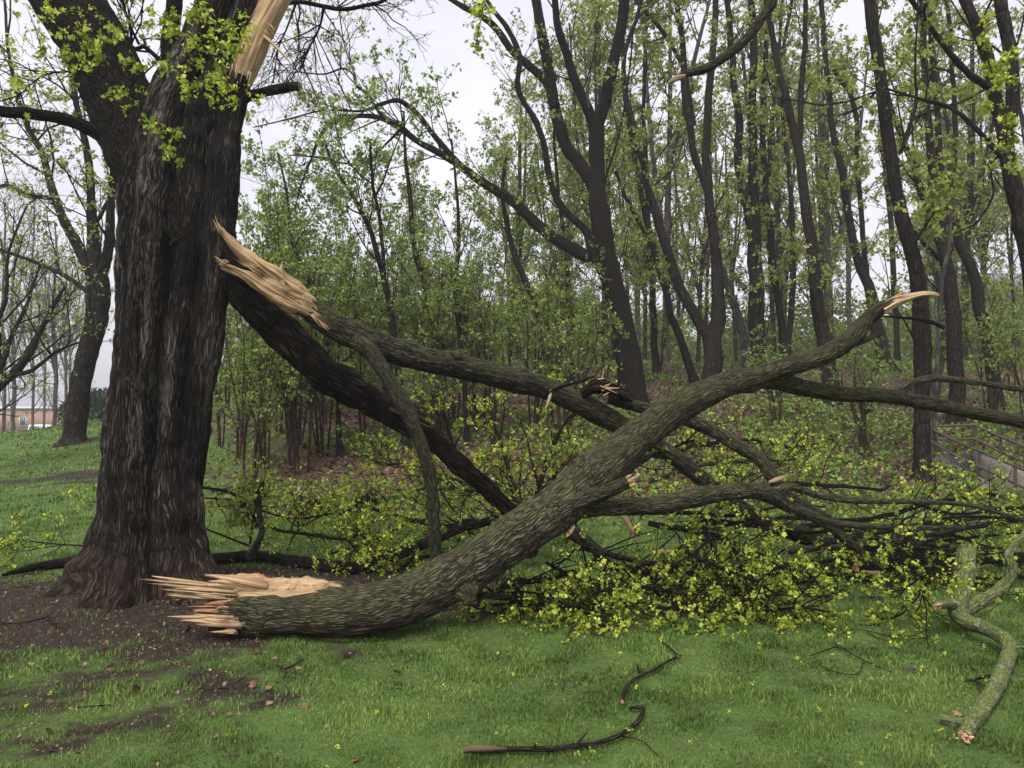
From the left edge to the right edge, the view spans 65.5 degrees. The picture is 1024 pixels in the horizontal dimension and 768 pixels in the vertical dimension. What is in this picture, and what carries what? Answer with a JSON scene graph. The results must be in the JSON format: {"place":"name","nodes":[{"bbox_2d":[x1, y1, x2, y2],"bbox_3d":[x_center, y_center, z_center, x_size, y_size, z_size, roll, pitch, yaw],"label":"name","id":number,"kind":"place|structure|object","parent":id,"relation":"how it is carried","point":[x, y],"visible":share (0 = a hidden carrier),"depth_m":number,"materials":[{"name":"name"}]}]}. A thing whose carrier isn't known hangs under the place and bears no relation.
{"place":"outdoors","nodes":[
{"label":"outdoors","id":0,"kind":"place"},
{"bbox_2d":[0,365,1023,767],"bbox_3d":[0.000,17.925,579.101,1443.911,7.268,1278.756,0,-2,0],"label":"ground","id":1,"kind":"structure","parent":0,"point":[54,719],"depth_m":4.72,"materials":[{"name":"green plant"}]},
{"bbox_2d":[0,164,55,432],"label":"park tree","id":2,"kind":"object","parent":1,"relation":"on","point":[3,400],"visible":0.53,"depth_m":45.20,"materials":[{"name":"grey plant"}]},
{"bbox_2d":[1,205,85,425],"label":"park tree","id":3,"kind":"object","parent":1,"relation":"on","point":[55,366],"visible":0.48,"depth_m":47.98,"materials":[{"name":"green plant"}]},
{"bbox_2d":[0,152,114,424],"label":"park tree","id":4,"kind":"object","parent":1,"relation":"on","point":[15,371],"visible":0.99,"depth_m":15.05,"materials":[{"name":"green plant"}]},
{"bbox_2d":[0,0,184,447],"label":"park tree","id":5,"kind":"object","parent":1,"relation":"on","point":[77,409],"visible":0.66,"depth_m":18.09,"materials":[{"name":"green plant"}]},
{"bbox_2d":[0,0,301,612],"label":"broken maple tree","id":6,"kind":"object","parent":1,"relation":"on","point":[167,138],"visible":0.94,"depth_m":6.45,"materials":[{"name":"brown plant"}]},
{"bbox_2d":[247,0,436,134],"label":"overhead branch","id":7,"kind":"object","parent":6,"relation":"attached to","point":[305,52],"visible":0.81,"depth_m":8.10,"materials":[{"name":"green plant"}]},
{"bbox_2d":[228,276,538,558],"bbox_3d":[-1.073,0.341,7.019,2.892,2.594,0.439,1,-2,-19],"label":"rotten hanging limb","id":8,"kind":"object","parent":6,"relation":"attached to","point":[288,337],"visible":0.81,"depth_m":6.84,"materials":[{"name":"brown wood"}]},
{"bbox_2d":[213,217,1023,570],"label":"torn hanging limb","id":9,"kind":"object","parent":6,"relation":"attached to","point":[379,351],"visible":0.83,"depth_m":6.71,"materials":[{"name":"brown plant"}]},
{"bbox_2d":[620,373,754,516],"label":"fallen bough","id":10,"kind":"object","parent":9,"relation":"attached to","point":[652,455],"visible":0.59,"depth_m":7.44,"materials":[{"name":"green plant"}]},
{"bbox_2d":[0,453,491,578],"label":"dark ground limb","id":11,"kind":"object","parent":1,"relation":"on","point":[365,563],"visible":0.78,"depth_m":7.50,"materials":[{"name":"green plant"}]},
{"bbox_2d":[217,306,285,468],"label":"understory shrub","id":12,"kind":"object","parent":1,"relation":"on","point":[239,400],"visible":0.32,"depth_m":13.80,"materials":[{"name":"green plant"}]},
{"bbox_2d":[211,234,324,486],"bbox_3d":[-4.016,-0.349,12.606,2.027,4.145,1.561,1,-2,-38],"label":"understory shrub","id":13,"kind":"object","parent":1,"relation":"on","point":[267,408],"visible":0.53,"depth_m":12.50,"materials":[{"name":"green plant"}]},
{"bbox_2d":[239,77,336,403],"bbox_3d":[-5.824,-3.400,19.828,2.880,8.230,2.092,1,-2,-42],"label":"tree","id":14,"kind":"object","parent":1,"relation":"on","point":[300,173],"visible":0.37,"depth_m":19.77,"materials":[{"name":"green plant"}]},
{"bbox_2d":[236,158,349,469],"bbox_3d":[-3.826,-1.125,13.693,2.033,5.400,2.641,0,-2,-12],"label":"understory shrub","id":15,"kind":"object","parent":1,"relation":"on","point":[263,200],"visible":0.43,"depth_m":13.41,"materials":[{"name":"green plant"}]},
{"bbox_2d":[235,161,374,474],"bbox_3d":[-3.682,-1.085,13.465,2.652,5.422,2.042,1,-2,-33],"label":"understory shrub","id":16,"kind":"object","parent":1,"relation":"on","point":[295,456],"visible":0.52,"depth_m":13.50,"materials":[{"name":"green plant"}]},
{"bbox_2d":[238,133,407,456],"bbox_3d":[-3.484,-1.428,14.476,3.219,5.785,1.530,0,-2,-10],"label":"forest tree","id":17,"kind":"object","parent":1,"relation":"on","point":[339,449],"visible":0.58,"depth_m":14.29,"materials":[{"name":"green plant"}]},
{"bbox_2d":[274,201,384,456],"bbox_3d":[-3.668,-0.941,14.270,2.171,4.717,1.969,2,-2,-43],"label":"understory shrub","id":18,"kind":"object","parent":1,"relation":"on","point":[330,402],"visible":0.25,"depth_m":14.37,"materials":[{"name":"green plant"}]},
{"bbox_2d":[309,114,386,364],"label":"understory shrub","id":19,"kind":"object","parent":1,"relation":"on","point":[342,212],"visible":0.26,"depth_m":20.00,"materials":[{"name":"green plant"}]},
{"bbox_2d":[316,217,399,444],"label":"understory shrub","id":20,"kind":"object","parent":1,"relation":"on","point":[359,356],"visible":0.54,"depth_m":15.25,"materials":[{"name":"green plant"}]},
{"bbox_2d":[309,85,439,449],"bbox_3d":[-2.641,-2.102,14.675,2.586,6.969,2.754,0,-2,0],"label":"forest tree","id":21,"kind":"object","parent":1,"relation":"on","point":[382,263],"visible":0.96,"depth_m":14.83,"materials":[{"name":"green plant"}]},
{"bbox_2d":[330,204,425,432],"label":"understory shrub","id":22,"kind":"object","parent":1,"relation":"on","point":[404,292],"visible":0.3,"depth_m":16.26,"materials":[{"name":"green plant"}]},
{"bbox_2d":[345,37,462,434],"bbox_3d":[-2.163,-2.757,16.051,2.365,7.941,2.306,0,-2,0],"label":"forest tree","id":23,"kind":"object","parent":1,"relation":"on","point":[407,173],"visible":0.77,"depth_m":16.04,"materials":[{"name":"green plant"}]},
{"bbox_2d":[317,458,491,560],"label":"fallen bough","id":24,"kind":"object","parent":1,"relation":"on","point":[420,504],"visible":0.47,"depth_m":8.22,"materials":[{"name":"green plant"}]},
{"bbox_2d":[397,149,452,348],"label":"understory shrub","id":25,"kind":"object","parent":1,"relation":"on","point":[422,211],"visible":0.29,"depth_m":21.02,"materials":[{"name":"green plant"}]},
{"bbox_2d":[373,227,480,453],"bbox_3d":[-1.506,-0.794,14.767,2.134,4.365,1.643,-2,-2,42],"label":"understory shrub","id":26,"kind":"object","parent":1,"relation":"on","point":[433,308],"visible":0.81,"depth_m":14.73,"materials":[{"name":"green plant"}]},
{"bbox_2d":[376,63,503,442],"bbox_3d":[-1.281,-2.370,15.787,2.453,7.372,2.167,1,-2,-20],"label":"forest tree","id":27,"kind":"object","parent":1,"relation":"on","point":[466,436],"visible":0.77,"depth_m":15.51,"materials":[{"name":"green plant"}]},
{"bbox_2d":[390,194,504,424],"bbox_3d":[-1.304,-1.587,17.207,2.537,5.188,1.953,-1,-2,27],"label":"understory shrub","id":28,"kind":"object","parent":1,"relation":"on","point":[474,235],"visible":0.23,"depth_m":17.15,"materials":[{"name":"green plant"}]},
{"bbox_2d":[409,374,504,538],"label":"fallen bough","id":29,"kind":"object","parent":1,"relation":"on","point":[461,419],"visible":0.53,"depth_m":8.25,"materials":[{"name":"green plant"}]},
{"bbox_2d":[389,428,527,545],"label":"fallen bough","id":30,"kind":"object","parent":1,"relation":"on","point":[455,490],"visible":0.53,"depth_m":8.02,"materials":[{"name":"green plant"}]},
{"bbox_2d":[254,0,673,402],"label":"maple tree","id":31,"kind":"object","parent":1,"relation":"on","point":[630,376],"visible":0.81,"depth_m":19.27,"materials":[{"name":"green plant"}]},
{"bbox_2d":[409,206,519,436],"bbox_3d":[-0.989,-1.267,16.280,2.046,4.901,2.256,2,-2,-42],"label":"understory shrub","id":32,"kind":"object","parent":1,"relation":"on","point":[463,319],"visible":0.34,"depth_m":16.02,"materials":[{"name":"green plant"}]},
{"bbox_2d":[449,244,530,443],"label":"understory shrub","id":33,"kind":"object","parent":1,"relation":"on","point":[494,336],"visible":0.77,"depth_m":15.32,"materials":[{"name":"green plant"}]},
{"bbox_2d":[440,382,555,536],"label":"fallen bough","id":34,"kind":"object","parent":1,"relation":"on","point":[492,423],"visible":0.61,"depth_m":8.05,"materials":[{"name":"green plant"}]},
{"bbox_2d":[0,518,1022,767],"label":"dead leaf litter","id":35,"kind":"object","parent":1,"relation":"on","point":[256,648],"visible":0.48,"depth_m":4.89,"materials":[{"name":"brown plant"}]},
{"bbox_2d":[450,132,573,376],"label":"forest tree","id":36,"kind":"object","parent":1,"relation":"on","point":[509,234],"visible":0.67,"depth_m":20.00,"materials":[{"name":"green plant"}]},
{"bbox_2d":[467,83,568,365],"bbox_3d":[0.183,-4.063,22.353,2.948,8.424,2.141,0,-2,-16],"label":"understory shrub","id":37,"kind":"object","parent":1,"relation":"on","point":[520,229],"visible":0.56,"depth_m":22.24,"materials":[{"name":"green plant"}]},
{"bbox_2d":[481,59,563,364],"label":"forest tree","id":38,"kind":"object","parent":1,"relation":"on","point":[519,112],"visible":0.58,"depth_m":35.73,"materials":[{"name":"green plant"}]},
{"bbox_2d":[426,512,640,632],"bbox_3d":[0.191,1.226,6.003,1.718,1.055,1.199,0,-2,0],"label":"fallen bough","id":39,"kind":"object","parent":1,"relation":"on","point":[493,594],"visible":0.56,"depth_m":5.80,"materials":[{"name":"green plant"}]},
{"bbox_2d":[497,201,600,426],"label":"understory shrub","id":40,"kind":"object","parent":1,"relation":"on","point":[552,307],"visible":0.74,"depth_m":16.80,"materials":[{"name":"green plant"}]},
{"bbox_2d":[467,546,640,643],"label":"fallen bough","id":41,"kind":"object","parent":1,"relation":"on","point":[590,616],"visible":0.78,"depth_m":5.66,"materials":[{"name":"green plant"}]},
{"bbox_2d":[521,123,589,372],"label":"understory shrub","id":42,"kind":"object","parent":1,"relation":"on","point":[572,193],"visible":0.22,"depth_m":23.59,"materials":[{"name":"green plant"}]},
{"bbox_2d":[496,364,624,495],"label":"fallen bough","id":43,"kind":"object","parent":1,"relation":"on","point":[549,455],"visible":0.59,"depth_m":8.30,"materials":[{"name":"green plant"}]},
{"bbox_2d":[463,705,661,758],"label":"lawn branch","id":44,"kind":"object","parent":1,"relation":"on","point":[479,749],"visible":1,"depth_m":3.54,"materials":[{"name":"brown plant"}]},
{"bbox_2d":[509,286,629,442],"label":"understory shrub","id":45,"kind":"object","parent":1,"relation":"on","point":[562,340],"visible":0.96,"depth_m":15.56,"materials":[{"name":"green plant"}]},
{"bbox_2d":[529,63,611,387],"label":"forest tree","id":46,"kind":"object","parent":1,"relation":"on","point":[565,234],"visible":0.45,"depth_m":20.97,"materials":[{"name":"green plant"}]},
{"bbox_2d":[142,290,1023,638],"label":"fallen trunk limb","id":47,"kind":"object","parent":1,"relation":"on","point":[592,482],"visible":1,"depth_m":5.73,"materials":[{"name":"brown plant"}]},
{"bbox_2d":[546,241,621,386],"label":"understory shrub","id":48,"kind":"object","parent":1,"relation":"on","point":[582,296],"visible":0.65,"depth_m":19.08,"materials":[{"name":"green plant"}]},
{"bbox_2d":[528,0,642,360],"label":"forest tree","id":49,"kind":"object","parent":1,"relation":"on","point":[583,55],"visible":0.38,"depth_m":30.62,"materials":[{"name":"green plant"}]},
{"bbox_2d":[540,0,642,360],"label":"forest tree","id":50,"kind":"object","parent":1,"relation":"on","point":[620,169],"visible":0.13,"depth_m":33.14,"materials":[{"name":"green plant"}]},
{"bbox_2d":[203,359,1023,511],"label":"ground cover","id":51,"kind":"object","parent":1,"relation":"on","point":[834,411],"visible":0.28,"depth_m":15.80,"materials":[{"name":"green plant"}]},
{"bbox_2d":[203,472,1023,525],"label":"wood edge weeds","id":52,"kind":"object","parent":1,"relation":"on","point":[751,503],"visible":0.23,"depth_m":11.31,"materials":[{"name":"green plant"}]},
{"bbox_2d":[545,515,681,634],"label":"fallen bough","id":53,"kind":"object","parent":1,"relation":"on","point":[627,601],"visible":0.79,"depth_m":5.76,"materials":[{"name":"green plant"}]},
{"bbox_2d":[204,361,1023,519],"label":"slope leaf litter","id":54,"kind":"object","parent":1,"relation":"on","point":[319,472],"visible":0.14,"depth_m":15.24,"materials":[{"name":"brown plant"}]},
{"bbox_2d":[213,276,1023,400],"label":"distant thicket","id":55,"kind":"object","parent":1,"relation":"on","point":[808,342],"visible":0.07,"depth_m":45.88,"materials":[{"name":"green plant"}]},
{"bbox_2d":[578,0,699,383],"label":"forest tree","id":56,"kind":"object","parent":1,"relation":"on","point":[685,354],"visible":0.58,"depth_m":22.52,"materials":[{"name":"green plant"}]},
{"bbox_2d":[614,109,698,365],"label":"forest tree","id":57,"kind":"object","parent":1,"relation":"on","point":[636,256],"visible":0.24,"depth_m":39.75,"materials":[{"name":"green plant"}]},
{"bbox_2d":[629,8,684,377],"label":"forest tree","id":58,"kind":"object","parent":1,"relation":"on","point":[654,351],"visible":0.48,"depth_m":24.18,"materials":[{"name":"green plant"}]},
{"bbox_2d":[631,234,698,370],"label":"understory shrub","id":59,"kind":"object","parent":1,"relation":"on","point":[664,325],"visible":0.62,"depth_m":23.93,"materials":[{"name":"green plant"}]},
{"bbox_2d":[604,0,744,365],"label":"forest tree","id":60,"kind":"object","parent":1,"relation":"on","point":[672,146],"visible":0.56,"depth_m":27.98,"materials":[{"name":"green plant"}]},
{"bbox_2d":[572,514,781,604],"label":"fallen bough","id":61,"kind":"object","parent":1,"relation":"on","point":[638,560],"visible":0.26,"depth_m":6.65,"materials":[{"name":"green plant"}]},
{"bbox_2d":[588,0,767,378],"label":"forest tree","id":62,"kind":"object","parent":1,"relation":"on","point":[711,333],"visible":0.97,"depth_m":21.03,"materials":[{"name":"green plant"}]},
{"bbox_2d":[657,97,745,362],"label":"forest tree","id":63,"kind":"object","parent":1,"relation":"on","point":[702,257],"visible":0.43,"depth_m":36.67,"materials":[{"name":"green plant"}]},
{"bbox_2d":[624,515,803,618],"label":"fallen bough","id":64,"kind":"object","parent":1,"relation":"on","point":[705,528],"visible":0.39,"depth_m":6.15,"materials":[{"name":"green plant"}]},
{"bbox_2d":[706,217,749,367],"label":"forest tree","id":65,"kind":"object","parent":1,"relation":"on","point":[740,327],"visible":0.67,"depth_m":23.95,"materials":[{"name":"grey plant"}]},
{"bbox_2d":[647,417,824,499],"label":"fallen bough","id":66,"kind":"object","parent":1,"relation":"on","point":[737,460],"visible":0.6,"depth_m":8.56,"materials":[{"name":"green plant"}]},
{"bbox_2d":[647,438,831,606],"bbox_3d":[1.851,1.102,6.478,1.205,1.296,1.192,2,-2,-45],"label":"fallen bough","id":67,"kind":"object","parent":1,"relation":"on","point":[718,537],"visible":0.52,"depth_m":6.50,"materials":[{"name":"green plant"}]},
{"bbox_2d":[619,512,870,636],"bbox_3d":[1.549,1.365,5.873,1.494,0.805,1.524,1,-2,-36],"label":"fallen bough","id":68,"kind":"object","parent":1,"relation":"on","point":[684,591],"visible":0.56,"depth_m":5.92,"materials":[{"name":"green plant"}]},
{"bbox_2d":[648,529,865,639],"bbox_3d":[1.783,1.403,5.787,1.339,0.696,1.262,-1,-2,38],"label":"fallen bough","id":69,"kind":"object","parent":1,"relation":"on","point":[809,608],"visible":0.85,"depth_m":5.73,"materials":[{"name":"green plant"}]},
{"bbox_2d":[699,0,816,392],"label":"forest tree","id":70,"kind":"object","parent":1,"relation":"on","point":[756,272],"visible":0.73,"depth_m":21.49,"materials":[{"name":"green plant"}]},
{"bbox_2d":[714,17,805,357],"bbox_3d":[7.155,-7.289,23.227,2.727,14.762,1.842,-1,-2,18],"label":"forest tree","id":71,"kind":"object","parent":1,"relation":"on","point":[777,293],"visible":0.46,"depth_m":23.06,"materials":[{"name":"green plant"}]},
{"bbox_2d":[705,0,816,357],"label":"forest tree","id":72,"kind":"object","parent":1,"relation":"on","point":[725,83],"visible":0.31,"depth_m":35.28,"materials":[{"name":"green plant"}]},
{"bbox_2d":[684,478,849,635],"bbox_3d":[1.840,1.227,5.814,1.080,1.036,0.999,-1,-2,39],"label":"fallen bough","id":73,"kind":"object","parent":1,"relation":"on","point":[732,571],"visible":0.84,"depth_m":5.83,"materials":[{"name":"green plant"}]},
{"bbox_2d":[714,5,843,358],"bbox_3d":[12.604,-9.867,37.667,6.391,19.271,5.084,1,-2,-28],"label":"forest tree","id":74,"kind":"object","parent":1,"relation":"on","point":[794,71],"visible":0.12,"depth_m":37.65,"materials":[{"name":"green plant"}]},
{"bbox_2d":[747,0,824,355],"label":"forest tree","id":75,"kind":"object","parent":1,"relation":"on","point":[791,213],"visible":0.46,"depth_m":26.12,"materials":[{"name":"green plant"}]},
{"bbox_2d":[745,0,844,406],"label":"forest tree","id":76,"kind":"object","parent":1,"relation":"on","point":[812,256],"visible":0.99,"depth_m":19.59,"materials":[{"name":"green plant"}]},
{"bbox_2d":[600,515,1019,590],"bbox_3d":[2.608,1.506,7.177,3.581,0.548,1.270,0,-2,9],"label":"fallen bough","id":77,"kind":"object","parent":1,"relation":"on","point":[866,581],"visible":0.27,"depth_m":7.02,"materials":[{"name":"green plant"}]},
{"bbox_2d":[722,427,911,534],"bbox_3d":[3.326,1.033,8.447,2.500,1.169,1.656,0,-2,0],"label":"fallen bough","id":78,"kind":"object","parent":1,"relation":"on","point":[814,483],"visible":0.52,"depth_m":8.66,"materials":[{"name":"green plant"}]},
{"bbox_2d":[770,0,907,337],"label":"forest tree","id":79,"kind":"object","parent":1,"relation":"on","point":[821,168],"visible":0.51,"depth_m":28.67,"materials":[{"name":"green plant"}]},
{"bbox_2d":[792,71,893,362],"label":"forest tree","id":80,"kind":"object","parent":1,"relation":"on","point":[848,280],"visible":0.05,"depth_m":44.07,"materials":[{"name":"green plant"}]},
{"bbox_2d":[797,0,900,373],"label":"forest tree","id":81,"kind":"object","parent":1,"relation":"on","point":[861,264],"visible":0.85,"depth_m":25.00,"materials":[{"name":"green plant"}]},
{"bbox_2d":[802,321,913,456],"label":"understory shrub","id":82,"kind":"object","parent":1,"relation":"on","point":[864,428],"visible":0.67,"depth_m":14.55,"materials":[{"name":"green plant"}]},
{"bbox_2d":[693,444,1023,565],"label":"fallen bough","id":83,"kind":"object","parent":1,"relation":"on","point":[885,515],"visible":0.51,"depth_m":7.84,"materials":[{"name":"green plant"}]},
{"bbox_2d":[729,0,1023,482],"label":"maple tree","id":84,"kind":"object","parent":1,"relation":"on","point":[920,333],"visible":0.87,"depth_m":12.93,"materials":[{"name":"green plant"}]},
{"bbox_2d":[850,4,922,363],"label":"forest tree","id":85,"kind":"object","parent":1,"relation":"on","point":[894,289],"visible":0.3,"depth_m":28.06,"materials":[{"name":"green plant"}]},
{"bbox_2d":[786,485,1023,589],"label":"fallen bough","id":86,"kind":"object","parent":1,"relation":"on","point":[808,548],"visible":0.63,"depth_m":6.96,"materials":[{"name":"green plant"}]},
{"bbox_2d":[839,502,1003,647],"bbox_3d":[2.843,1.287,5.586,0.999,0.961,1.364,0,-2,0],"label":"fallen bough","id":87,"kind":"object","parent":1,"relation":"on","point":[922,588],"visible":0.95,"depth_m":5.61,"materials":[{"name":"green plant"}]},
{"bbox_2d":[826,0,1023,293],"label":"maple tree","id":88,"kind":"object","parent":1,"relation":"on","point":[1012,187],"visible":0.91,"depth_m":11.06,"materials":[{"name":"green plant"}]},
{"bbox_2d":[860,0,996,428],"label":"forest tree","id":89,"kind":"object","parent":1,"relation":"on","point":[955,366],"visible":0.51,"depth_m":17.00,"materials":[{"name":"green plant"}]},
{"bbox_2d":[858,2,1011,410],"bbox_3d":[10.115,-6.143,19.311,3.339,13.838,2.219,0,-2,0],"label":"forest tree","id":90,"kind":"object","parent":1,"relation":"on","point":[975,283],"visible":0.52,"depth_m":19.03,"materials":[{"name":"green plant"}]},
{"bbox_2d":[853,490,1023,595],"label":"fallen bough","id":91,"kind":"object","parent":1,"relation":"on","point":[994,559],"visible":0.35,"depth_m":6.94,"materials":[{"name":"green plant"}]},
{"bbox_2d":[924,152,955,457],"bbox_3d":[7.526,-1.271,13.916,0.700,5.676,1.142,0,-2,0],"label":"dead snag","id":92,"kind":"object","parent":1,"relation":"on","point":[938,344],"visible":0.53,"depth_m":14.02,"materials":[{"name":"wood"}]},
{"bbox_2d":[884,0,1017,311],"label":"forest tree","id":93,"kind":"object","parent":1,"relation":"on","point":[989,217],"visible":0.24,"depth_m":33.27,"materials":[{"name":"green plant"}]},
{"bbox_2d":[899,0,1023,360],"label":"forest tree","id":94,"kind":"object","parent":1,"relation":"on","point":[971,177],"visible":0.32,"depth_m":29.74,"materials":[{"name":"green plant"}]},
{"bbox_2d":[931,531,1023,743],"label":"lichen covered log","id":95,"kind":"object","parent":1,"relation":"on","point":[963,608],"visible":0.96,"depth_m":5.25,"materials":[{"name":"green wood"}]},
{"bbox_2d":[933,453,1023,494],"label":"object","id":96,"kind":"object","parent":1,"relation":"on","point":[986,461],"visible":0.04,"depth_m":13.58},
{"bbox_2d":[941,292,1023,410],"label":"understory shrub","id":97,"kind":"object","parent":1,"relation":"on","point":[971,330],"visible":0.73,"depth_m":17.55,"materials":[{"name":"green plant"}]},
{"bbox_2d":[961,232,1023,394],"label":"tree","id":98,"kind":"object","parent":1,"relation":"on","point":[979,250],"visible":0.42,"depth_m":21.15,"materials":[{"name":"green plant"}]},
{"bbox_2d":[982,318,1023,415],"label":"understory shrub","id":99,"kind":"object","parent":1,"relation":"on","point":[1010,358],"visible":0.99,"depth_m":15.73,"materials":[{"name":"green plant"}]},
{"bbox_2d":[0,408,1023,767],"bbox_3d":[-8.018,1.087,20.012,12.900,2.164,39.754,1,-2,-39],"label":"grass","id":100,"kind":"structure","parent":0,"point":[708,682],"depth_m":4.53,"materials":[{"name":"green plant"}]},
{"bbox_2d":[0,0,1023,406],"label":"sky","id":101,"kind":"structure","parent":0,"point":[475,84],"materials":[{"name":"white"}]},
{"bbox_2d":[667,0,777,83],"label":"hanging broken branch","id":102,"kind":"object","parent":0,"point":[744,40],"visible":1,"depth_m":7.06,"materials":[{"name":"brown plant"}]},
{"bbox_2d":[976,0,1020,153],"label":"hanging twig","id":103,"kind":"object","parent":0,"point":[1005,118],"visible":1,"depth_m":5.89,"materials":[{"name":"green plant"}]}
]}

